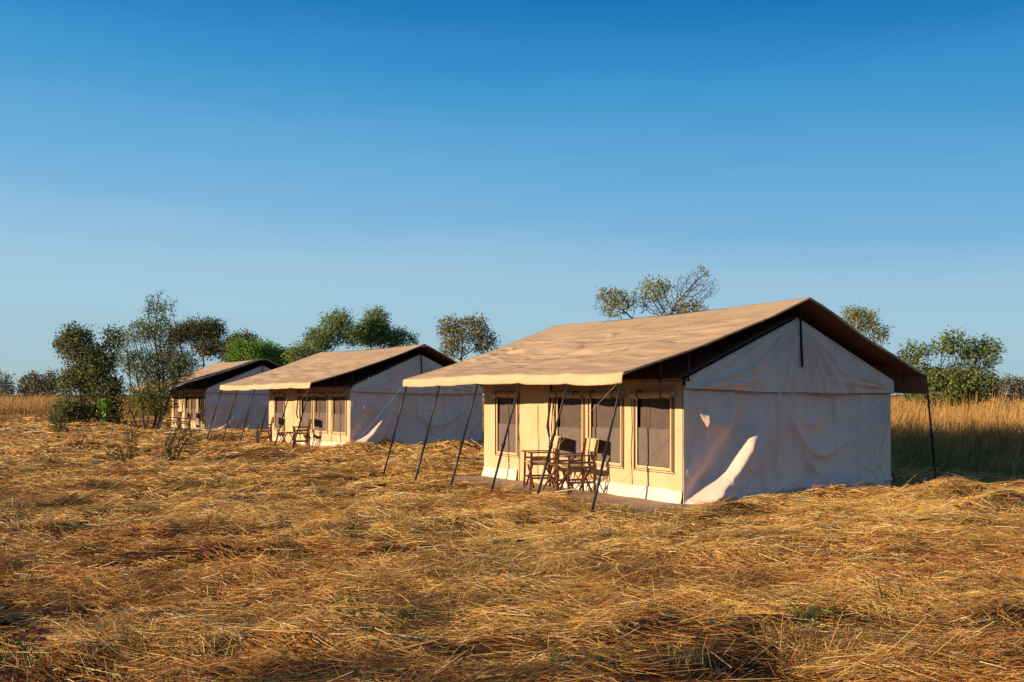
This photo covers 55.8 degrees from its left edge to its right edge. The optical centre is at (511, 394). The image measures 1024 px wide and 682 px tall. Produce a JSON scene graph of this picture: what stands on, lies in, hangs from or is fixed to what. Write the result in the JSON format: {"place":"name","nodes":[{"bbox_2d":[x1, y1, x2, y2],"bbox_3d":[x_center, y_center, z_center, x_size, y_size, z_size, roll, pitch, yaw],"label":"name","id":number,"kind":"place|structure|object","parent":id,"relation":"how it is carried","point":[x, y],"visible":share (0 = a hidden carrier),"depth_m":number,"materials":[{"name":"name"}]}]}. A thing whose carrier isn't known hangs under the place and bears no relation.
{"place":"outdoors","nodes":[
{"label":"outdoors","id":0,"kind":"place"},
{"bbox_2d":[0,395,1023,681],"bbox_3d":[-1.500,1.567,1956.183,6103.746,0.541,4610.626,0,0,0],"label":"ground","id":1,"kind":"structure","parent":0,"point":[642,627],"depth_m":6.95,"materials":[{"name":"soil"}]},
{"bbox_2d":[0,370,16,398],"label":"dry bush","id":2,"kind":"object","parent":1,"relation":"on","point":[4,385],"visible":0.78,"depth_m":104.88,"materials":[{"name":"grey plant"}]},
{"bbox_2d":[11,370,41,398],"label":"dry bush","id":3,"kind":"object","parent":1,"relation":"on","point":[30,378],"visible":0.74,"depth_m":104.77,"materials":[{"name":"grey plant"}]},
{"bbox_2d":[27,366,61,398],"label":"dry bush","id":4,"kind":"object","parent":1,"relation":"on","point":[46,386],"visible":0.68,"depth_m":104.53,"materials":[{"name":"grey plant"}]},
{"bbox_2d":[46,409,69,433],"bbox_3d":[-17.317,1.124,36.939,0.830,1.152,0.799,0,0,0],"label":"shrub","id":5,"kind":"object","parent":1,"relation":"on","point":[61,425],"visible":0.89,"depth_m":36.92,"materials":[{"name":"green plant"}]},
{"bbox_2d":[44,319,131,423],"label":"evergreen tree","id":6,"kind":"object","parent":1,"relation":"on","point":[87,376],"visible":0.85,"depth_m":46.59,"materials":[{"name":"green plant"}]},
{"bbox_2d":[96,398,112,426],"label":"leafy green bush","id":7,"kind":"object","parent":1,"relation":"on","point":[105,406],"visible":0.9,"depth_m":43.47,"materials":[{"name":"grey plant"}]},
{"bbox_2d":[106,426,139,461],"bbox_3d":[-9.412,1.319,23.387,0.879,1.157,0.396,0,0,15],"label":"twig shrub","id":8,"kind":"object","parent":1,"relation":"on","point":[113,453],"visible":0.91,"depth_m":23.34,"materials":[{"name":"brown plant"}]},
{"bbox_2d":[113,289,203,429],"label":"thin tree","id":9,"kind":"object","parent":1,"relation":"on","point":[166,357],"visible":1,"depth_m":40.32,"materials":[{"name":"green plant"}]},
{"bbox_2d":[166,411,182,429],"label":"director chair","id":10,"kind":"object","parent":1,"relation":"on","point":[178,416],"visible":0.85,"depth_m":43.13,"materials":[{"name":"brown wood"}]},
{"bbox_2d":[160,420,201,460],"bbox_3d":[-8.084,1.208,23.750,1.037,1.157,0.521,0,0,0],"label":"twig shrub","id":11,"kind":"object","parent":1,"relation":"on","point":[178,441],"visible":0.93,"depth_m":23.73,"materials":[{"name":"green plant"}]},
{"bbox_2d":[177,412,192,428],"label":"director chair","id":12,"kind":"object","parent":1,"relation":"on","point":[186,422],"visible":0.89,"depth_m":41.65,"materials":[{"name":"brown wood"}]},
{"bbox_2d":[111,358,280,430],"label":"safari tent","id":13,"kind":"object","parent":1,"relation":"on","point":[205,383],"visible":0.45,"depth_m":42.00,"materials":[{"name":"fabric"}]},
{"bbox_2d":[173,393,177,419],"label":"window","id":14,"kind":"structure","parent":13,"relation":"in","point":[176,410],"depth_m":45.53,"materials":[{"name":"beige fabric"}]},
{"bbox_2d":[183,393,189,420],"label":"window","id":15,"kind":"structure","parent":13,"relation":"in","point":[187,410],"depth_m":43.70,"materials":[{"name":"beige fabric"}]},
{"bbox_2d":[188,393,196,422],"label":"window","id":16,"kind":"structure","parent":13,"relation":"in","point":[194,398],"depth_m":42.73,"materials":[{"name":"beige fabric"}]},
{"bbox_2d":[195,393,203,423],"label":"window","id":17,"kind":"structure","parent":13,"relation":"in","point":[200,409],"depth_m":41.61,"materials":[{"name":"fabric"}]},
{"bbox_2d":[162,313,230,368],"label":"umbrella tree","id":18,"kind":"object","parent":1,"relation":"on","point":[208,337],"visible":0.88,"depth_m":61.79,"materials":[{"name":"green plant"}]},
{"bbox_2d":[214,328,260,362],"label":"dark far tree","id":19,"kind":"object","parent":1,"relation":"on","point":[245,334],"visible":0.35,"depth_m":81.82,"materials":[{"name":"green plant"}]},
{"bbox_2d":[223,336,293,365],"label":"bright green tree","id":20,"kind":"object","parent":1,"relation":"on","point":[247,350],"visible":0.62,"depth_m":65.47,"materials":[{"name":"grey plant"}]},
{"bbox_2d":[256,416,274,441],"bbox_3d":[-8.458,1.213,33.140,0.634,0.931,0.592,0,0,-11],"label":"director chair","id":21,"kind":"object","parent":1,"relation":"on","point":[268,429],"visible":0.91,"depth_m":32.97,"materials":[{"name":"brown wood"}]},
{"bbox_2d":[291,418,311,446],"bbox_3d":[-6.680,1.213,30.790,0.634,0.931,0.592,0,0,-17],"label":"director chair","id":22,"kind":"object","parent":1,"relation":"on","point":[307,440],"visible":0.88,"depth_m":30.59,"materials":[{"name":"brown wood"}]},
{"bbox_2d":[280,305,366,363],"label":"feathery tree","id":23,"kind":"object","parent":1,"relation":"on","point":[308,347],"visible":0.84,"depth_m":57.77,"materials":[{"name":"green plant"}]},
{"bbox_2d":[196,344,483,447],"bbox_3d":[-5.099,0.123,33.655,10.240,3.452,9.219,0,0,-36],"label":"safari tent","id":24,"kind":"object","parent":1,"relation":"on","point":[340,397],"visible":0.81,"depth_m":30.73,"materials":[{"name":"fabric"}]},
{"bbox_2d":[271,392,284,430],"bbox_3d":[-8.058,0.577,33.417,0.210,1.314,0.953,0,0,-37],"label":"window","id":25,"kind":"structure","parent":24,"relation":"in","point":[280,400],"depth_m":33.46,"materials":[{"name":"beige fabric"}]},
{"bbox_2d":[297,392,312,432],"bbox_3d":[-6.740,0.576,31.629,0.212,1.316,0.994,0,0,-36],"label":"window","id":26,"kind":"structure","parent":24,"relation":"in","point":[308,412],"depth_m":31.71,"materials":[{"name":"fabric"}]},
{"bbox_2d":[311,392,328,433],"bbox_3d":[-6.096,0.577,30.754,0.202,1.314,1.066,0,0,-37],"label":"window","id":27,"kind":"structure","parent":24,"relation":"in","point":[321,417],"depth_m":30.81,"materials":[{"name":"beige fabric"}]},
{"bbox_2d":[329,392,346,434],"bbox_3d":[-5.337,0.578,29.722,0.204,1.313,1.044,0,0,-36],"label":"window","id":28,"kind":"structure","parent":24,"relation":"in","point":[340,416],"depth_m":29.74,"materials":[{"name":"fabric"}]},
{"bbox_2d":[353,304,419,348],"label":"round green tree","id":29,"kind":"object","parent":1,"relation":"on","point":[375,320],"visible":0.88,"depth_m":59.77,"materials":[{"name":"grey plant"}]},
{"bbox_2d":[434,311,500,360],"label":"open crown tree","id":30,"kind":"object","parent":1,"relation":"on","point":[478,326],"visible":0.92,"depth_m":43.87,"materials":[{"name":"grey plant"}]},
{"bbox_2d":[0,447,1017,681],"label":"stubble","id":31,"kind":"object","parent":1,"relation":"on","point":[348,535],"visible":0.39,"depth_m":9.06,"materials":[{"name":"yellow plant"}]},
{"bbox_2d":[2,456,1020,672],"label":"weeds","id":32,"kind":"object","parent":1,"relation":"on","point":[799,612],"visible":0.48,"depth_m":7.26,"materials":[{"name":"plant"}]},
{"bbox_2d":[0,413,1023,681],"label":"mown straw","id":33,"kind":"object","parent":1,"relation":"on","point":[830,571],"visible":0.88,"depth_m":8.74,"materials":[{"name":"plant"}]},
{"bbox_2d":[279,432,292,445],"bbox_3d":[-7.256,1.442,31.375,0.494,0.466,0.440,0,0,42],"label":"folding table","id":34,"kind":"object","parent":33,"relation":"on","point":[285,436],"visible":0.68,"depth_m":31.24,"materials":[{"name":"brown wood"}]},
{"bbox_2d":[0,384,1023,478],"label":"tall grass","id":35,"kind":"structure","parent":1,"relation":"on","point":[997,426],"depth_m":23.67,"materials":[{"name":"plant"}]},
{"bbox_2d":[445,475,715,515],"bbox_3d":[0.694,1.665,16.942,1.752,0.082,7.114,0,0,-31],"label":"groundsheet","id":36,"kind":"object","parent":1,"relation":"on","point":[652,505],"visible":0.54,"depth_m":16.11,"materials":[{"name":"beige fabric"}]},
{"bbox_2d":[521,436,560,489],"bbox_3d":[0.536,1.213,17.419,0.634,0.931,0.592,0,0,-11],"label":"director chair","id":37,"kind":"object","parent":36,"relation":"on","point":[535,460],"visible":0.77,"depth_m":17.39,"materials":[{"name":"brown wood"}]},
{"bbox_2d":[540,462,574,489],"bbox_3d":[0.816,1.442,17.042,0.440,0.466,0.494,0,0,-39],"label":"folding table","id":38,"kind":"object","parent":36,"relation":"on","point":[552,478],"visible":0.63,"depth_m":17.00,"materials":[{"name":"brown wood"}]},
{"bbox_2d":[554,438,598,494],"bbox_3d":[1.116,1.213,16.536,0.634,0.931,0.592,0,0,-17],"label":"director chair","id":39,"kind":"object","parent":36,"relation":"on","point":[590,444],"visible":0.99,"depth_m":16.54,"materials":[{"name":"brown wood"}]},
{"bbox_2d":[593,263,718,320],"bbox_3d":[4.449,-1.130,29.950,3.922,6.079,1.859,0,0,0],"label":"spreading tree","id":40,"kind":"object","parent":1,"relation":"on","point":[685,305],"visible":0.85,"depth_m":29.88,"materials":[{"name":"green plant"}]},
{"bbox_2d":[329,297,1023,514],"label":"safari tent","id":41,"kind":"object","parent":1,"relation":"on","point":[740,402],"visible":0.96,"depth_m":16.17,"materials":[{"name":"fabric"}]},
{"bbox_2d":[490,391,518,457],"bbox_3d":[-0.128,0.576,19.353,0.200,1.316,0.956,0,0,-31],"label":"window","id":42,"kind":"structure","parent":41,"relation":"in","point":[512,440],"depth_m":19.36,"materials":[{"name":"fabric"}]},
{"bbox_2d":[549,390,584,464],"bbox_3d":[1.016,0.576,17.449,0.203,1.315,0.996,0,0,-31],"label":"window","id":43,"kind":"structure","parent":41,"relation":"in","point":[573,410],"depth_m":17.48,"materials":[{"name":"fabric"}]},
{"bbox_2d":[583,390,623,468],"bbox_3d":[1.576,0.576,16.521,0.201,1.315,1.064,0,0,-31],"label":"window","id":44,"kind":"structure","parent":41,"relation":"in","point":[603,412],"depth_m":16.52,"materials":[{"name":"fabric"}]},
{"bbox_2d":[628,389,674,473],"bbox_3d":[2.241,0.575,15.426,0.216,1.318,1.044,0,0,-31],"label":"window","id":45,"kind":"structure","parent":41,"relation":"in","point":[656,429],"depth_m":15.44,"materials":[{"name":"fabric"}]},
{"bbox_2d":[839,304,893,349],"bbox_3d":[12.445,-0.651,34.149,1.978,5.339,1.333,0,0,11],"label":"slender tree","id":46,"kind":"object","parent":1,"relation":"on","point":[858,317],"visible":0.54,"depth_m":34.01,"materials":[{"name":"green plant"}]},
{"bbox_2d":[894,325,1005,415],"bbox_3d":[14.996,-0.209,33.442,3.899,4.336,3.152,0,0,0],"label":"tree","id":47,"kind":"object","parent":1,"relation":"on","point":[951,380],"visible":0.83,"depth_m":32.84,"materials":[{"name":"green plant"}]},
{"bbox_2d":[990,372,1023,404],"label":"dry bush","id":48,"kind":"object","parent":1,"relation":"on","point":[1018,384],"visible":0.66,"depth_m":59.90,"materials":[{"name":"grey plant"}]},
{"bbox_2d":[0,0,1023,394],"label":"sky","id":49,"kind":"structure","parent":0,"point":[267,166],"materials":[{"name":"blue"}]}
]}

